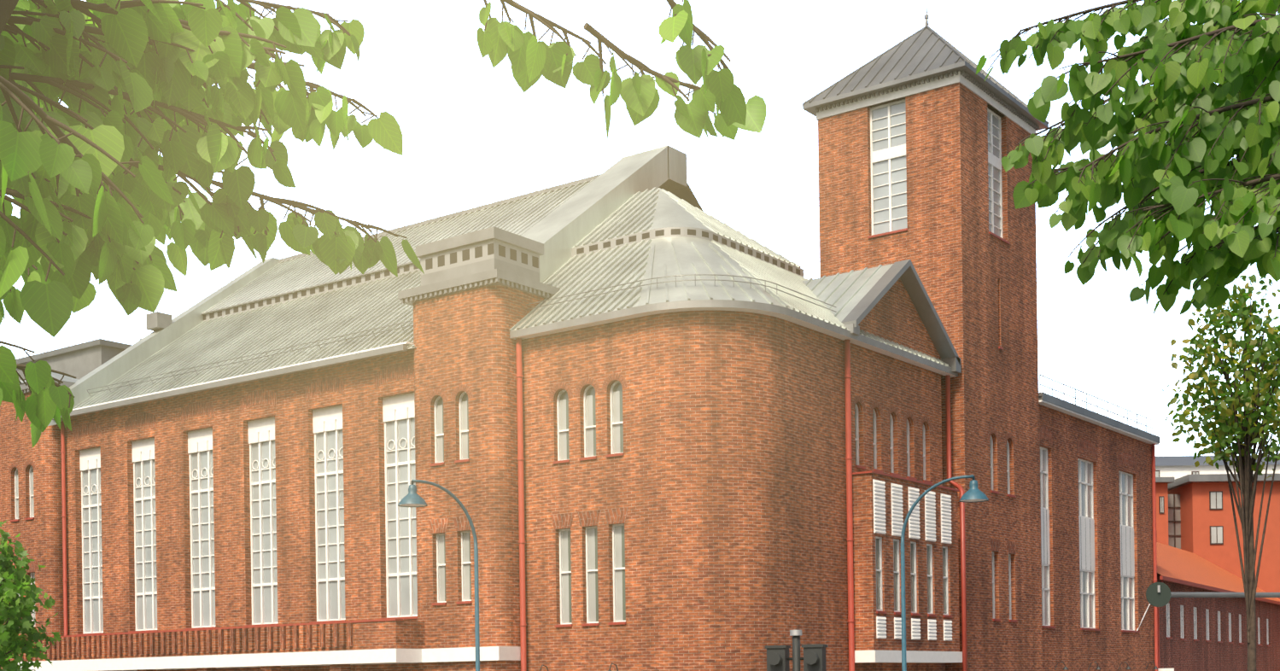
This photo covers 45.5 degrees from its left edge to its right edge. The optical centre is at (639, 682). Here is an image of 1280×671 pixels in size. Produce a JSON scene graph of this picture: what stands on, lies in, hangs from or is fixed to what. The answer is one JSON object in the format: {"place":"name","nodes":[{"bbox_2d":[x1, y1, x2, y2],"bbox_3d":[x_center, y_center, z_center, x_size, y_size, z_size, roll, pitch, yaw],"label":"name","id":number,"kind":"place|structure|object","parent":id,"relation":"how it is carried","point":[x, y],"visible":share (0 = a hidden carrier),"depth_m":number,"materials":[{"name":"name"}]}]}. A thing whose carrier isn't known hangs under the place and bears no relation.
{"place":"outdoors","nodes":[
{"label":"outdoors","id":0,"kind":"place"},
{"bbox_2d":[0,0,766,447],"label":"linden","id":1,"kind":"object","parent":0,"point":[82,251],"depth_m":2.90,"materials":[{"name":"green plant"}]},
{"bbox_2d":[0,0,1279,455],"label":"sky","id":2,"kind":"structure","parent":0,"point":[472,137],"materials":[{"name":"white"}]},
{"bbox_2d":[976,0,1279,315],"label":"linden","id":3,"kind":"object","parent":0,"point":[1148,156],"depth_m":6.97,"materials":[{"name":"green plant"}]},
{"bbox_2d":[1161,274,1279,670],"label":"street tree","id":4,"kind":"object","parent":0,"point":[1239,309],"depth_m":24.09,"materials":[{"name":"green plant"}]},
{"label":"ground","id":5,"kind":"structure","parent":0,"visible":0},
{"bbox_2d":[0,81,1154,670],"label":"concert hall brick walls","id":6,"kind":"structure","parent":5,"relation":"on","point":[719,488],"depth_m":47.26,"materials":[{"name":"brown brick"}]},
{"bbox_2d":[10,99,1139,635],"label":"windows","id":7,"kind":"structure","parent":6,"relation":"in","point":[888,169],"depth_m":50.87,"materials":[{"name":"white glass"}]},
{"bbox_2d":[15,6,1160,444],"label":"concert hall roofs","id":8,"kind":"structure","parent":6,"relation":"on","point":[642,234],"depth_m":50.48,"materials":[{"name":"grey metal"}]},
{"bbox_2d":[17,338,1157,670],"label":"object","id":9,"kind":"object","parent":6,"relation":"part of","point":[339,645],"depth_m":47.30,"materials":[{"name":"brick"}]},
{"bbox_2d":[1136,603,1150,631],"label":"flag pole","id":10,"kind":"object","parent":6,"relation":"attached to","point":[1143,616],"depth_m":65.44,"materials":[{"name":"metal"}]},
{"bbox_2d":[765,630,827,670],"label":"traffic light","id":11,"kind":"object","parent":5,"relation":"on","point":[779,658],"depth_m":21.00,"materials":[{"name":"metal"}]},
{"bbox_2d":[1155,455,1279,599],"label":"apartment blocks","id":12,"kind":"structure","parent":5,"relation":"on","point":[1194,511],"depth_m":95.67,"materials":[{"name":"paint"}]},
{"bbox_2d":[1156,542,1279,670],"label":"orange roof house","id":13,"kind":"structure","parent":5,"relation":"on","point":[1179,570],"depth_m":78.96,"materials":[{"name":"brick"}]},
{"bbox_2d":[1157,668,1174,670],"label":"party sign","id":14,"kind":"object","parent":13,"relation":"attached to","point":[1166,669],"depth_m":66.51,"materials":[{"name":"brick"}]},
{"bbox_2d":[1166,602,1270,646],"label":"house windows","id":15,"kind":"structure","parent":13,"relation":"in","point":[1207,625],"depth_m":77.55,"materials":[{"name":"grey glass"}]},
{"bbox_3d":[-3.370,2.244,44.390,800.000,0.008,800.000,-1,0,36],"label":"roads","id":16,"kind":"structure","parent":0,"visible":0},
{"bbox_2d":[1145,582,1279,607],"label":"signal mast arm","id":17,"kind":"object","parent":16,"relation":"on","point":[1159,594],"depth_m":36.31},
{"bbox_3d":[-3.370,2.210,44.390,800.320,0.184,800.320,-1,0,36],"label":"pavements","id":18,"kind":"structure","parent":0,"visible":0},
{"bbox_2d":[0,520,61,670],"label":"bush","id":19,"kind":"object","parent":18,"relation":"on","point":[18,610],"depth_m":20.75,"materials":[{"name":"green plant"}]},
{"bbox_2d":[397,479,479,670],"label":"street lamp","id":20,"kind":"object","parent":18,"relation":"on","point":[412,498],"depth_m":37.77,"materials":[{"name":"metal"}]},
{"bbox_2d":[900,474,988,670],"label":"street lamp","id":21,"kind":"object","parent":18,"relation":"on","point":[973,493],"depth_m":38.12,"materials":[{"name":"metal"}]}
]}

